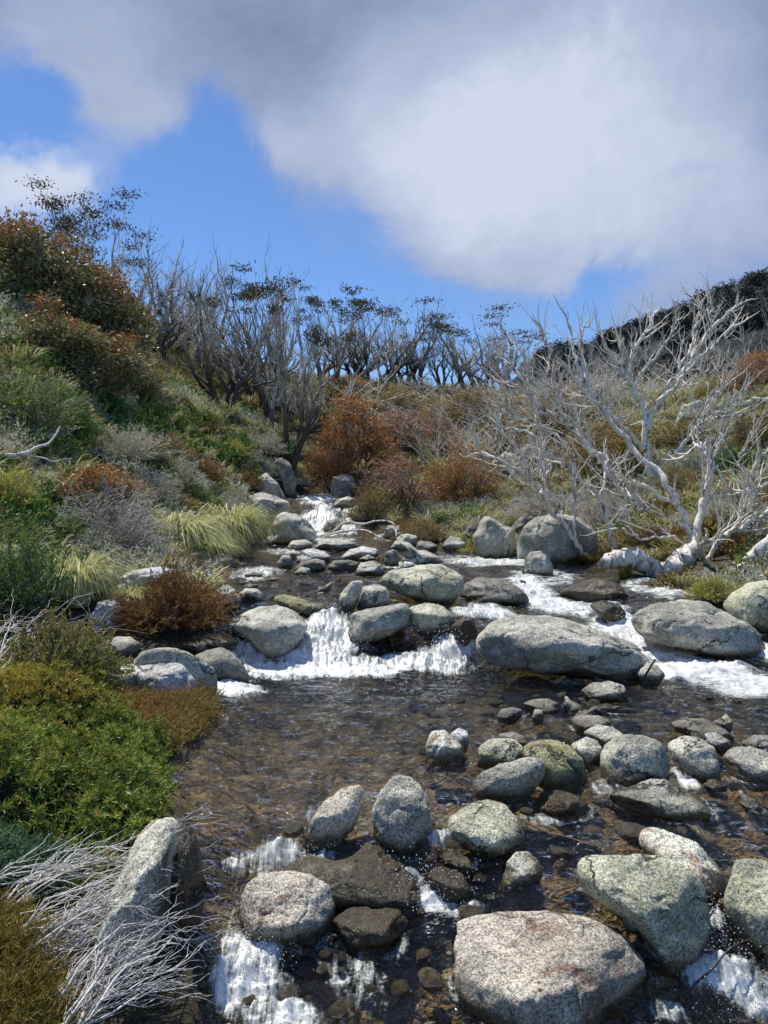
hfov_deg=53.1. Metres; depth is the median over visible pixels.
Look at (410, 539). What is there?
rock
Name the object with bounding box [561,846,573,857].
cobble
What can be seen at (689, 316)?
gum
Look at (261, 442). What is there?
heath shrub
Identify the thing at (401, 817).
boulder
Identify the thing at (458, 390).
snow gum
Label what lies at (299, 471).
grass tussock
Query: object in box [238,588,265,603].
boulder
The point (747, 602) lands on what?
boulder
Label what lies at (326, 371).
snow gum
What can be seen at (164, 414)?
green heath
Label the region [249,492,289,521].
boulder
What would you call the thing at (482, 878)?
cobble
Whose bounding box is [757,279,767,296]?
gum
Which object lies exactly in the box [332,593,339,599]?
cobble
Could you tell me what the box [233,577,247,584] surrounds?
cobble
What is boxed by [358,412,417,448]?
gum shrub
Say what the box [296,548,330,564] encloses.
boulder
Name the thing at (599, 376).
snow gum
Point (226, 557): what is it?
rock
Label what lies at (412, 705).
cobble
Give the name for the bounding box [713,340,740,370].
gum
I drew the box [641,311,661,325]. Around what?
gum
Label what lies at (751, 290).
gum
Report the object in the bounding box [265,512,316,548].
boulder
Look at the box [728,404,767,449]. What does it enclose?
gum shrub
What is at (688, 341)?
gum
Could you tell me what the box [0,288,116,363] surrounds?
gum shrub
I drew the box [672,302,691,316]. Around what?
gum
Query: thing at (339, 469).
gum shrub
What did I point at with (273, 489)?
boulder
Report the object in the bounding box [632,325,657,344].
gum
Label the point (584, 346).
gum
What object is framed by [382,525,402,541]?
rock
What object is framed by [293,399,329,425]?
heath shrub
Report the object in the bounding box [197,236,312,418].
snow gum
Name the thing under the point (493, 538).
boulder
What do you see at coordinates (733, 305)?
gum
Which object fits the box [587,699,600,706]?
cobble
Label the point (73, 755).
mat shrub
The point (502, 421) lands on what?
gum shrub
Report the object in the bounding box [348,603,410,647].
boulder
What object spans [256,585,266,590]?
cobble
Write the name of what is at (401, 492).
gum shrub
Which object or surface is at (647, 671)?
stick
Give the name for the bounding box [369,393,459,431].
snow gum
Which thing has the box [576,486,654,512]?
heath shrub
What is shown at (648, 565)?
fallen log
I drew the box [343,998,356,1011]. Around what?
cobble
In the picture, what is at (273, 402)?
snow gum
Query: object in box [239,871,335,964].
boulder
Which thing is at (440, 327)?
snow gum
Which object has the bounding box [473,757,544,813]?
boulder
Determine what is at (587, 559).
grass tussock
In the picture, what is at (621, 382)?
gum
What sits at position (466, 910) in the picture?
cobble
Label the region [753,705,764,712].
cobble
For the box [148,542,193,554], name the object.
grass tussock
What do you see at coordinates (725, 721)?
rock
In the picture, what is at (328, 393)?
snow gum
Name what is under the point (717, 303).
gum
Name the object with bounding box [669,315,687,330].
gum
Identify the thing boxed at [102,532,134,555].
heath shrub
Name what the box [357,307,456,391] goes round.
snow gum
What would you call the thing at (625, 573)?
grass tussock
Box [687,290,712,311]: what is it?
gum
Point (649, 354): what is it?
gum
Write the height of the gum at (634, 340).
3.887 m
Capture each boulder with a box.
[90,599,121,628]
[94,817,179,979]
[106,636,140,656]
[113,662,196,694]
[116,567,175,594]
[134,647,217,694]
[171,825,204,943]
[180,631,238,654]
[195,647,248,690]
[228,605,306,660]
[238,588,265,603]
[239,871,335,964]
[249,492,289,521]
[254,473,279,496]
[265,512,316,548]
[269,479,285,499]
[273,594,329,619]
[283,836,428,909]
[285,539,312,551]
[294,559,325,575]
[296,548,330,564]
[300,785,364,853]
[316,538,357,553]
[328,560,358,574]
[333,905,408,948]
[336,580,362,616]
[340,546,378,562]
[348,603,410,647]
[354,561,383,578]
[357,584,389,610]
[372,775,432,864]
[379,564,464,607]
[400,541,442,564]
[410,603,454,641]
[425,730,468,773]
[427,866,472,906]
[441,799,526,866]
[441,850,475,875]
[453,910,645,1023]
[461,577,528,609]
[473,516,516,567]
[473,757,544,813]
[476,615,649,687]
[476,738,522,769]
[492,452,525,473]
[498,732,526,745]
[498,851,542,893]
[511,515,535,535]
[517,514,598,568]
[522,551,552,578]
[522,739,586,795]
[524,699,560,715]
[533,790,588,820]
[559,578,628,604]
[571,715,611,733]
[571,737,602,773]
[577,854,710,980]
[581,681,626,704]
[584,724,622,748]
[589,703,635,717]
[590,600,625,622]
[600,734,669,792]
[610,779,713,823]
[631,599,763,664]
[639,827,726,913]
[668,736,721,785]
[672,718,733,743]
[676,400,709,422]
[705,732,732,756]
[723,581,767,642]
[723,746,767,791]
[723,858,767,985]
[741,735,767,751]
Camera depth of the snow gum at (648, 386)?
37.31 m
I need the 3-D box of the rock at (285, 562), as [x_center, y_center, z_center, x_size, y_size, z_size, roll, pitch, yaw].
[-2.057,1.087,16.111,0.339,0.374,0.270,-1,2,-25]
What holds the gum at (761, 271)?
on the hill
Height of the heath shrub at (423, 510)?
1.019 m
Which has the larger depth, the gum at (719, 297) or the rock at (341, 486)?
the gum at (719, 297)
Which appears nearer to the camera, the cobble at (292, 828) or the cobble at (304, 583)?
the cobble at (292, 828)
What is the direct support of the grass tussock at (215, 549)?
on the ground at (188, 1009)
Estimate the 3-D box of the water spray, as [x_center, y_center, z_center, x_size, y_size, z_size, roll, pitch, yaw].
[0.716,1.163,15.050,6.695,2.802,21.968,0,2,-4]
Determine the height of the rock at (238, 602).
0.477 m
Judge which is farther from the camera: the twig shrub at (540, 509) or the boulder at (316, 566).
the twig shrub at (540, 509)
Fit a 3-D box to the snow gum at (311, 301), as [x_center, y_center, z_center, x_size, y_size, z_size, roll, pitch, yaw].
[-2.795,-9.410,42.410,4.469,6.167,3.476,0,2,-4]
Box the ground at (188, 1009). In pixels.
[0,319,767,1023]
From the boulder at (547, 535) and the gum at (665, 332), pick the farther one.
the gum at (665, 332)
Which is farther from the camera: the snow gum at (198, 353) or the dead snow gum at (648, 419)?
the snow gum at (198, 353)
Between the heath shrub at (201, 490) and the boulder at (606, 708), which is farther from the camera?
the heath shrub at (201, 490)
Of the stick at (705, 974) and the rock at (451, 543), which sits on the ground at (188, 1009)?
the rock at (451, 543)
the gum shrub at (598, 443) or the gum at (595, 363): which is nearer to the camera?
the gum shrub at (598, 443)
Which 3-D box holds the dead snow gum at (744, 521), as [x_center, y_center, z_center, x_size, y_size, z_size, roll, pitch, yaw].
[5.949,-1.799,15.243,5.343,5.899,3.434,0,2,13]
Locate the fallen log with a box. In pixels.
[597,540,703,578]
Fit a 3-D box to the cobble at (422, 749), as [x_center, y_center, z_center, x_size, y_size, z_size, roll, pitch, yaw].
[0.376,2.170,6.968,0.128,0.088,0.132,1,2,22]
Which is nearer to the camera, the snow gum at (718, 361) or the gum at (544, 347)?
the snow gum at (718, 361)
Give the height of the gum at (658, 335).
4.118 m
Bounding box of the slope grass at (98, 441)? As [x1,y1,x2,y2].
[0,287,767,639]
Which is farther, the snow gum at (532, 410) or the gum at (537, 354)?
the gum at (537, 354)
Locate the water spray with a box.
[192,494,764,1022]
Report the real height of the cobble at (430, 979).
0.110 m
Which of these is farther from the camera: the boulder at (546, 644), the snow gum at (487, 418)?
the snow gum at (487, 418)
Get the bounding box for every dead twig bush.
[0,585,152,669]
[0,801,227,917]
[0,860,256,992]
[27,891,234,1023]
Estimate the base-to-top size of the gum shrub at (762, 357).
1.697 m
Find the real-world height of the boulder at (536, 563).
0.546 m
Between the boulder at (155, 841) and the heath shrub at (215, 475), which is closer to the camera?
the boulder at (155, 841)
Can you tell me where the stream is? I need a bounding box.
[167,480,767,1023]
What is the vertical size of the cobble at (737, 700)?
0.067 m
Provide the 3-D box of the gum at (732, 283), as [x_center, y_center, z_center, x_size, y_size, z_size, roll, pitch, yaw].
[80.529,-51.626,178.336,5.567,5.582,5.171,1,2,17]
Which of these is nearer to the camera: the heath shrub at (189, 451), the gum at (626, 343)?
the heath shrub at (189, 451)
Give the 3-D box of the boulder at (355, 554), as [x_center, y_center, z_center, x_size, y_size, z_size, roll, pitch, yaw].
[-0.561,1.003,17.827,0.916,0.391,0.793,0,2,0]
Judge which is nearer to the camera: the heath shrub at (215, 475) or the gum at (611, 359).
the heath shrub at (215, 475)
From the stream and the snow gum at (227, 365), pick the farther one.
the snow gum at (227, 365)
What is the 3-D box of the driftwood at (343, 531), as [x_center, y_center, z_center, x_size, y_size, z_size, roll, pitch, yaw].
[-0.841,0.599,21.870,1.807,0.239,0.434,1,2,23]
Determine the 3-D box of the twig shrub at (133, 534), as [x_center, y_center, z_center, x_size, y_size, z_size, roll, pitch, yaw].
[-4.618,0.121,12.950,2.462,1.819,2.442,-1,2,-36]
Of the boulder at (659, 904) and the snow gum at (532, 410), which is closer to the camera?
the boulder at (659, 904)
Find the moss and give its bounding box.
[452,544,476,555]
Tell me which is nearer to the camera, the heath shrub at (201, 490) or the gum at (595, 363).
the heath shrub at (201, 490)
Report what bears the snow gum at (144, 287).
on the ground at (188, 1009)
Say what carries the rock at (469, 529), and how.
on the ground at (188, 1009)
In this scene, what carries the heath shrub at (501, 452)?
on the ground at (188, 1009)
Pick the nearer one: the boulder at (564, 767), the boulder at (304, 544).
the boulder at (564, 767)
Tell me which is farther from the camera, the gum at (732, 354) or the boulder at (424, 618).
the gum at (732, 354)
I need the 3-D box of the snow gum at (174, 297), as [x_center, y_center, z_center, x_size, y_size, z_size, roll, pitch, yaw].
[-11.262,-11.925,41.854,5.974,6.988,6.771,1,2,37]
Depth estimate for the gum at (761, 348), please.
127.57 m
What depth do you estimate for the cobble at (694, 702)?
8.43 m
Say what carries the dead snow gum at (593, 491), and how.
on the ground at (188, 1009)
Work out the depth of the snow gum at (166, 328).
36.55 m
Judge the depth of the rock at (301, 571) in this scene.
15.02 m
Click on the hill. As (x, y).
(734, 344)
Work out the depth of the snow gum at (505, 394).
34.88 m
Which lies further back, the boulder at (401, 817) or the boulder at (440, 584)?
the boulder at (440, 584)
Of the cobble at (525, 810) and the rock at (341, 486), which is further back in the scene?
the rock at (341, 486)
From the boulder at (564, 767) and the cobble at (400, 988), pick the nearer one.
the cobble at (400, 988)
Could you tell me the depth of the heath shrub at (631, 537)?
17.28 m
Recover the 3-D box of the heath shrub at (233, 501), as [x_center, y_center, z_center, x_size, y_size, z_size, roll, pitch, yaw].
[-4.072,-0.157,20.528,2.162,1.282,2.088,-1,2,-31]
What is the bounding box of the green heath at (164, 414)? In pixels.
[0,307,767,631]
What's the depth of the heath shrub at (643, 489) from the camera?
21.63 m
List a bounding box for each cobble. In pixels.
[195,992,208,1002]
[195,1015,201,1020]
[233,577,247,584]
[237,562,246,566]
[242,996,254,1005]
[248,994,257,1006]
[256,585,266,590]
[270,981,300,1000]
[281,819,305,837]
[298,580,314,588]
[305,995,311,1000]
[315,946,333,960]
[316,962,327,975]
[329,1001,348,1019]
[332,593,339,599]
[336,953,346,962]
[337,967,344,972]
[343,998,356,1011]
[364,984,377,995]
[391,979,409,996]
[408,702,425,712]
[414,906,424,915]
[415,989,424,998]
[416,948,431,962]
[418,967,443,991]
[419,746,425,756]
[421,707,436,717]
[430,711,441,717]
[438,938,453,957]
[455,697,464,703]
[457,901,483,918]
[463,550,477,556]
[471,688,487,697]
[473,873,488,883]
[486,894,495,900]
[487,698,503,707]
[490,565,500,573]
[501,704,509,708]
[519,806,532,814]
[548,846,568,858]
[556,692,566,699]
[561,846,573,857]
[582,825,603,840]
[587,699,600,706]
[599,851,612,854]
[615,822,643,841]
[674,825,687,835]
[683,697,692,702]
[687,699,697,706]
[704,695,713,700]
[732,697,741,703]
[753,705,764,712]
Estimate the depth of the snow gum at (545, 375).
36.86 m
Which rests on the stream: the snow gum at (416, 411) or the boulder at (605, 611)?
the boulder at (605, 611)
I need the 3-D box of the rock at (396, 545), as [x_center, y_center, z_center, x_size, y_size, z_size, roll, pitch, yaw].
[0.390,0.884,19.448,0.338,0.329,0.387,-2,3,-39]
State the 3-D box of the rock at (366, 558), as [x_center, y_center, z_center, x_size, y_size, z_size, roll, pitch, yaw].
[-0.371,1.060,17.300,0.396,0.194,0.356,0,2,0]
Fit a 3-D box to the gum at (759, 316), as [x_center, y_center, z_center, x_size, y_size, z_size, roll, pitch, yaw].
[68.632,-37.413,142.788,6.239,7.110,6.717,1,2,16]
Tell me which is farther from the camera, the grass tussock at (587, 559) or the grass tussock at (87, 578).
the grass tussock at (587, 559)
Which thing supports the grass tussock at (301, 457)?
on the ground at (188, 1009)
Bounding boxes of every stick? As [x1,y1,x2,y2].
[520,819,593,845]
[642,659,655,680]
[688,939,749,994]
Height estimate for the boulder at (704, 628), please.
0.825 m
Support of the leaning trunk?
on the ground at (188, 1009)
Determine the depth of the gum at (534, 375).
142.66 m
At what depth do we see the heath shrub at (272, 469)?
27.59 m
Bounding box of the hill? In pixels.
[501,290,767,390]
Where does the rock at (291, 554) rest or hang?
on the stream
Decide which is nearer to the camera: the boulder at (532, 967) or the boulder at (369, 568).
the boulder at (532, 967)
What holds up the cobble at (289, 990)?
on the stream
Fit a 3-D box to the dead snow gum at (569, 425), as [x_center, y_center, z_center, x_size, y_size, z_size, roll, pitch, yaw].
[4.818,-3.422,24.116,5.027,5.523,2.335,0,2,0]
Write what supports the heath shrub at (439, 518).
on the ground at (188, 1009)
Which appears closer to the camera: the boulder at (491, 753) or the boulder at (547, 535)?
the boulder at (491, 753)
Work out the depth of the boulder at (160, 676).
8.34 m
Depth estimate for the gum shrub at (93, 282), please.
24.12 m
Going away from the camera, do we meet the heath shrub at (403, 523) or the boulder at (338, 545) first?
the boulder at (338, 545)
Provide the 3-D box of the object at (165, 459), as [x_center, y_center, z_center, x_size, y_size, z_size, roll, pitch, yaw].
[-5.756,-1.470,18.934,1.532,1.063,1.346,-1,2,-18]
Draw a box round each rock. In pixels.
[211,553,233,568]
[216,584,240,610]
[242,583,257,587]
[244,571,261,577]
[265,577,279,581]
[273,458,307,495]
[277,555,293,572]
[287,551,295,559]
[293,567,311,577]
[314,582,332,598]
[322,518,342,531]
[331,474,356,500]
[332,496,354,509]
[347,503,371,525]
[359,555,375,561]
[360,629,431,655]
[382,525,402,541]
[384,549,399,570]
[390,540,406,552]
[396,533,416,549]
[399,561,414,568]
[416,541,437,554]
[442,536,465,553]
[451,728,468,752]
[452,616,477,651]
[464,524,476,542]
[497,707,521,724]
[532,709,543,724]
[563,696,582,714]
[575,707,594,714]
[636,662,664,690]
[703,779,726,800]
[713,714,732,731]
[717,898,724,912]
[738,790,762,823]
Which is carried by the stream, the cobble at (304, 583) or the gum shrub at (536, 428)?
the cobble at (304, 583)
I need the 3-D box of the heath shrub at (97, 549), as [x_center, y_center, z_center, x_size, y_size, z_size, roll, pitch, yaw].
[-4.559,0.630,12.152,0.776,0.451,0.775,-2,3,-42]
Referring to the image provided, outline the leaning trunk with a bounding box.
[735,534,767,573]
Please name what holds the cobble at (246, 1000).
on the stream
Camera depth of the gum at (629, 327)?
167.74 m
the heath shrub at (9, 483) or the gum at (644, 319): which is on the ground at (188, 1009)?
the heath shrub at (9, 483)
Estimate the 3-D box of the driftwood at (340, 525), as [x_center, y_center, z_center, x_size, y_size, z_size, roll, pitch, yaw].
[-0.666,0.484,21.988,2.771,0.546,0.424,1,2,35]
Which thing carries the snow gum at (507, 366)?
on the ground at (188, 1009)
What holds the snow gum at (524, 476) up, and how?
on the ground at (188, 1009)
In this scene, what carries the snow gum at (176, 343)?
on the ground at (188, 1009)
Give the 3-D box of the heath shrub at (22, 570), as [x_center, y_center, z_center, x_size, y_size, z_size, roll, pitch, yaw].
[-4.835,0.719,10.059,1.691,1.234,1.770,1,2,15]
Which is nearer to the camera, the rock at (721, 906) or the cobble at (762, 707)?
the rock at (721, 906)
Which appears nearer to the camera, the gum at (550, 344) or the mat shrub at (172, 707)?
the mat shrub at (172, 707)
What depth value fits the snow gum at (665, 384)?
37.17 m
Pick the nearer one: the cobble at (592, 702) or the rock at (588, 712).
the rock at (588, 712)
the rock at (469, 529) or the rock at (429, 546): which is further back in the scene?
the rock at (469, 529)
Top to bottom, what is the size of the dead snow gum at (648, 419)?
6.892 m
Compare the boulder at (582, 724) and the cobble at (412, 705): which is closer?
the boulder at (582, 724)
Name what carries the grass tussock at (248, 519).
on the ground at (188, 1009)
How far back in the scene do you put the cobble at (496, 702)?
8.43 m
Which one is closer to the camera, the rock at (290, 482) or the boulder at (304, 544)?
the boulder at (304, 544)
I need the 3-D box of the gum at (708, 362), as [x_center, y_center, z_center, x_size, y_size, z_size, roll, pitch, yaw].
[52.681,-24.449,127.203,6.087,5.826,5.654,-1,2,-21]
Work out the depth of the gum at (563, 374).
142.04 m
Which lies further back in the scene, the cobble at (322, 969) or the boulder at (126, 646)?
the boulder at (126, 646)
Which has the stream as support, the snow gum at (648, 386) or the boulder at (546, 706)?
the boulder at (546, 706)
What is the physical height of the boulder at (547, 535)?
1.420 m
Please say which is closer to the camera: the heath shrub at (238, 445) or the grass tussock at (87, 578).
the grass tussock at (87, 578)
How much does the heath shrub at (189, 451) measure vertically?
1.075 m
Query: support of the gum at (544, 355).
on the hill
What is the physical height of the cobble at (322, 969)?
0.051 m
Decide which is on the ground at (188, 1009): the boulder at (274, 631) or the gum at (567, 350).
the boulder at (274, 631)
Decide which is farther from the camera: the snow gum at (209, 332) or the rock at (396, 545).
the snow gum at (209, 332)
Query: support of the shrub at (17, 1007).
on the ground at (188, 1009)
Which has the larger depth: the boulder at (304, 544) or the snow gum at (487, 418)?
the snow gum at (487, 418)
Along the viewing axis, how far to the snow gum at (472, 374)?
44.72 m
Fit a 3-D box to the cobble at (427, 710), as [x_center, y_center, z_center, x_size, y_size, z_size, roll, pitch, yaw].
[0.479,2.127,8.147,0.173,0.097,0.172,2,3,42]
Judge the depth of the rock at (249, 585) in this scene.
13.05 m
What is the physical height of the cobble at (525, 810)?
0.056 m
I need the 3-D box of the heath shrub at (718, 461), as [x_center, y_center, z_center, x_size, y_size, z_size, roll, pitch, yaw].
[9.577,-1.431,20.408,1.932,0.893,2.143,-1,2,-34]
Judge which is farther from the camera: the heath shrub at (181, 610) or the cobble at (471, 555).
the cobble at (471, 555)
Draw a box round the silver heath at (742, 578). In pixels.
[0,284,767,601]
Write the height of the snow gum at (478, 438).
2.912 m
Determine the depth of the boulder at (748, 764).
6.40 m
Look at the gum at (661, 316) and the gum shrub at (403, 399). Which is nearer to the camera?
the gum shrub at (403, 399)
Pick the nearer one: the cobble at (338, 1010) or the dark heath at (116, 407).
the cobble at (338, 1010)
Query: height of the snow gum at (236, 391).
6.426 m
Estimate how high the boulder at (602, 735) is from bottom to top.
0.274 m
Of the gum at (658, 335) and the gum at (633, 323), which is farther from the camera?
the gum at (633, 323)
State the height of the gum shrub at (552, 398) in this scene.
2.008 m
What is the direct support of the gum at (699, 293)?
on the hill
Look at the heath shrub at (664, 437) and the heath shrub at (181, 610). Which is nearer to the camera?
the heath shrub at (181, 610)
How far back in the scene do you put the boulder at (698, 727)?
7.43 m
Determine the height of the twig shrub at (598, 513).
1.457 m
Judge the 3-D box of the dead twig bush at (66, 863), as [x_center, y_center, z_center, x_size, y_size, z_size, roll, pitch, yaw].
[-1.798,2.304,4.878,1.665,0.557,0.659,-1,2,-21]
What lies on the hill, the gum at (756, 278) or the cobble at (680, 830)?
the gum at (756, 278)
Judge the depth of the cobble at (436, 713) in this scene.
8.02 m
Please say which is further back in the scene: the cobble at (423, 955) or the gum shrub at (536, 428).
the gum shrub at (536, 428)
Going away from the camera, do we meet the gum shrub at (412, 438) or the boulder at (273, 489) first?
the boulder at (273, 489)
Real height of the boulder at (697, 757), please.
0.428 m
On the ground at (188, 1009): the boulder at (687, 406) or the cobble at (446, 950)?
the boulder at (687, 406)
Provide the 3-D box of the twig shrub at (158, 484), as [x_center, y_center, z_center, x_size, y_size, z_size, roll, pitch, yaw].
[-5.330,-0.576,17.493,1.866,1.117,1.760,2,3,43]
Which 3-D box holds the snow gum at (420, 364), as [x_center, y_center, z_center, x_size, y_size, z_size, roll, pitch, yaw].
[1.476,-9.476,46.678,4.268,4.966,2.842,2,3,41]
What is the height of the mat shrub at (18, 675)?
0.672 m
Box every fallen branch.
[4,426,60,456]
[27,455,72,461]
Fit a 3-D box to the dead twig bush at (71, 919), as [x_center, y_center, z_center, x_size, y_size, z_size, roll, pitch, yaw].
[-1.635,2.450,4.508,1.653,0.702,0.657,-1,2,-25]
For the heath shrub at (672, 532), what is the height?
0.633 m
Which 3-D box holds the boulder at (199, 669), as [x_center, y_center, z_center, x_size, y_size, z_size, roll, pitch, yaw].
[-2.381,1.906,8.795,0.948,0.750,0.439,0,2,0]
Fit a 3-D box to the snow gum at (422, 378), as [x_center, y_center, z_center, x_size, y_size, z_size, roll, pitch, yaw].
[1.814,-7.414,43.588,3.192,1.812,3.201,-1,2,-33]
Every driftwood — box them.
[319,520,396,536]
[323,529,380,537]
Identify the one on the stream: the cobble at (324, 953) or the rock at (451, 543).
the cobble at (324, 953)
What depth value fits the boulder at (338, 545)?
19.46 m
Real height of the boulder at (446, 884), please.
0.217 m
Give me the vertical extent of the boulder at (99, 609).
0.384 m
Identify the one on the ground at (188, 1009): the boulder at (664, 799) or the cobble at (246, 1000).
the boulder at (664, 799)
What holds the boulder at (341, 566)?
on the ground at (188, 1009)
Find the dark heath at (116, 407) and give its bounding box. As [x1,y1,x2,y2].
[0,303,398,644]
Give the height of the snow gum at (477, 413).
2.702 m
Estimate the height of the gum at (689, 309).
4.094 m
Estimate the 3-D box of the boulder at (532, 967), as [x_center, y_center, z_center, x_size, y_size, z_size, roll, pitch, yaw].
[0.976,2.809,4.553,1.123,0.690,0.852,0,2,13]
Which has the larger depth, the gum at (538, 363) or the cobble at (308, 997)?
the gum at (538, 363)
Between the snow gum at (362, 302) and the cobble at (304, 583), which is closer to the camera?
the cobble at (304, 583)
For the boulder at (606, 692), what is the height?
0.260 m
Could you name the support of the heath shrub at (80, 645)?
on the ground at (188, 1009)
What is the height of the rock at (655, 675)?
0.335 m
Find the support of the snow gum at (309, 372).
on the ground at (188, 1009)
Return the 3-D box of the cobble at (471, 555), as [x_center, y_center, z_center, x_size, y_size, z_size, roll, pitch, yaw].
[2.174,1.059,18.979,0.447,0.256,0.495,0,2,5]
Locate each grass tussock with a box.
[34,549,143,607]
[98,583,154,608]
[139,509,249,551]
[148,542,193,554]
[187,500,292,553]
[198,528,257,558]
[292,460,307,478]
[294,445,315,467]
[568,554,585,563]
[578,551,604,564]
[611,563,638,581]
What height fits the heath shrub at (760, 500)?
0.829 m
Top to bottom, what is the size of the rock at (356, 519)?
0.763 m
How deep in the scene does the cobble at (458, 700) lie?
8.54 m
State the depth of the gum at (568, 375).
142.43 m
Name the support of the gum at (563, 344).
on the hill
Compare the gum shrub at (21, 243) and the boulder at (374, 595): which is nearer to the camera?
the boulder at (374, 595)
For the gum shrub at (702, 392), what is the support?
on the ground at (188, 1009)
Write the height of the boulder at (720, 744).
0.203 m
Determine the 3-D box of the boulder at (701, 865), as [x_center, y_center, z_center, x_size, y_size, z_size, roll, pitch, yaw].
[2.061,2.440,5.245,0.459,0.454,0.573,-1,2,-28]
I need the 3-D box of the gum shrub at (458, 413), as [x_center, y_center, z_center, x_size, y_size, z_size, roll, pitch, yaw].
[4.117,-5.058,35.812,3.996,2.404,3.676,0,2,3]
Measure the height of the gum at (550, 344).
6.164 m
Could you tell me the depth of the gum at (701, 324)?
142.09 m
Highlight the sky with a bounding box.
[0,0,767,389]
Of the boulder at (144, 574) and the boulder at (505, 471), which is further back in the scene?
the boulder at (505, 471)
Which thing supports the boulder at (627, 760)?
on the ground at (188, 1009)
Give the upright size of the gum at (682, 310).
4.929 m
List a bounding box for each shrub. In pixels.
[0,204,92,313]
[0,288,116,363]
[0,359,91,429]
[0,461,49,506]
[0,519,58,551]
[0,531,76,615]
[0,605,135,688]
[0,647,191,862]
[0,657,122,711]
[0,814,86,902]
[0,881,103,1023]
[6,218,140,334]
[45,377,106,434]
[47,469,183,559]
[49,319,160,394]
[53,809,130,907]
[54,456,159,518]
[58,255,166,361]
[70,539,115,563]
[84,422,180,461]
[85,545,245,632]
[98,326,171,404]
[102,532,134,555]
[106,679,230,756]
[109,600,168,636]
[116,418,171,452]
[126,464,191,505]
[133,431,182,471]
[155,429,213,465]
[158,450,213,487]
[177,474,215,505]
[179,549,234,586]
[187,450,230,481]
[212,482,266,525]
[219,430,255,457]
[233,463,267,489]
[242,429,290,454]
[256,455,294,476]
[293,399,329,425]
[299,427,369,493]
[304,385,409,472]
[309,374,399,405]
[341,481,394,519]
[349,449,452,518]
[350,382,435,412]
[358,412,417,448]
[376,400,471,453]
[383,515,420,531]
[391,516,459,541]
[404,492,462,518]
[417,379,490,422]
[422,438,506,503]
[429,509,460,531]
[438,376,505,425]
[469,393,546,449]
[487,440,530,459]
[490,409,582,447]
[492,481,606,520]
[495,480,560,512]
[536,384,620,423]
[537,434,582,461]
[554,411,656,481]
[564,488,642,533]
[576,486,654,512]
[601,522,660,547]
[613,475,671,499]
[634,518,687,545]
[641,414,718,443]
[647,463,716,490]
[672,391,753,418]
[679,490,766,523]
[681,572,741,601]
[686,372,754,398]
[693,441,767,474]
[720,350,767,390]
[726,348,767,384]
[727,481,767,511]
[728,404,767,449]
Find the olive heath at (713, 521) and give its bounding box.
[0,330,767,636]
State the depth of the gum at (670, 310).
168.01 m
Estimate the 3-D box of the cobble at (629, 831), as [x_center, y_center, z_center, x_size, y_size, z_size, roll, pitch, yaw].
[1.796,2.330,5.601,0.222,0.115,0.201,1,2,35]
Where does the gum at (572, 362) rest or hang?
on the hill
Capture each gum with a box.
[15,174,162,289]
[93,223,198,326]
[123,230,220,352]
[125,230,230,351]
[142,267,208,362]
[155,264,218,354]
[161,233,309,386]
[164,259,309,406]
[170,255,231,369]
[175,268,243,398]
[183,271,274,399]
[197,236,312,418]
[217,259,311,404]
[241,350,453,418]
[251,294,300,425]
[259,354,397,433]
[260,269,360,475]
[275,264,323,414]
[290,307,394,377]
[292,285,369,385]
[307,286,416,386]
[316,304,358,381]
[327,282,459,381]
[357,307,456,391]
[366,399,457,438]
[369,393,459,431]
[374,292,455,382]
[380,397,504,467]
[386,364,441,393]
[394,320,437,386]
[407,374,510,399]
[413,368,624,415]
[414,299,510,387]
[414,311,512,390]
[425,400,562,470]
[434,374,536,408]
[436,384,536,445]
[437,405,561,490]
[444,359,578,413]
[447,418,617,487]
[449,312,531,389]
[458,319,616,482]
[459,376,634,556]
[468,391,593,436]
[470,302,556,393]
[505,372,612,443]
[509,352,618,403]
[509,380,608,434]
[511,365,633,412]
[514,371,537,389]
[519,270,767,481]
[519,348,657,394]
[532,349,545,367]
[532,355,544,372]
[534,344,547,351]
[535,379,691,436]
[536,360,565,381]
[539,352,556,365]
[544,343,567,367]
[546,296,767,564]
[546,342,561,356]
[553,338,575,347]
[554,366,568,382]
[555,349,666,393]
[558,355,691,400]
[561,345,579,366]
[563,365,575,379]
[564,350,592,365]
[576,340,588,354]
[578,357,598,376]
[579,374,698,411]
[585,336,606,357]
[590,326,617,355]
[590,351,599,373]
[602,327,625,350]
[605,344,619,369]
[616,371,635,386]
[618,323,635,340]
[621,317,641,333]
[624,336,634,347]
[628,334,641,346]
[629,368,712,396]
[631,359,656,386]
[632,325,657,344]
[638,341,653,358]
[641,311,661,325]
[644,332,766,392]
[646,332,665,360]
[648,322,665,340]
[650,306,671,327]
[654,324,671,337]
[657,366,687,384]
[659,345,695,380]
[661,316,682,333]
[662,305,679,323]
[665,330,688,349]
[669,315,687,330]
[671,304,685,319]
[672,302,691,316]
[678,314,690,329]
[682,335,697,346]
[684,301,696,314]
[684,313,698,324]
[686,347,715,378]
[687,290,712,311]
[689,309,721,339]
[690,286,705,306]
[707,291,724,316]
[710,288,726,301]
[711,279,767,367]
[711,281,735,296]
[711,300,738,335]
[712,284,735,311]
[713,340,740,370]
[716,351,736,373]
[717,293,735,307]
[728,277,742,294]
[733,283,762,302]
[734,288,753,303]
[734,309,748,331]
[739,271,759,290]
[739,292,767,325]
[745,271,767,289]
[747,334,767,353]
[757,266,767,273]
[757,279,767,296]
[759,299,767,316]
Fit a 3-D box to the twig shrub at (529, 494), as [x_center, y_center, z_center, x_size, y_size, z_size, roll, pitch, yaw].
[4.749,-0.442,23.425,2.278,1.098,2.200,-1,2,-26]
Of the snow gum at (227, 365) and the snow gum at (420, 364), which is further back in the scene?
the snow gum at (420, 364)

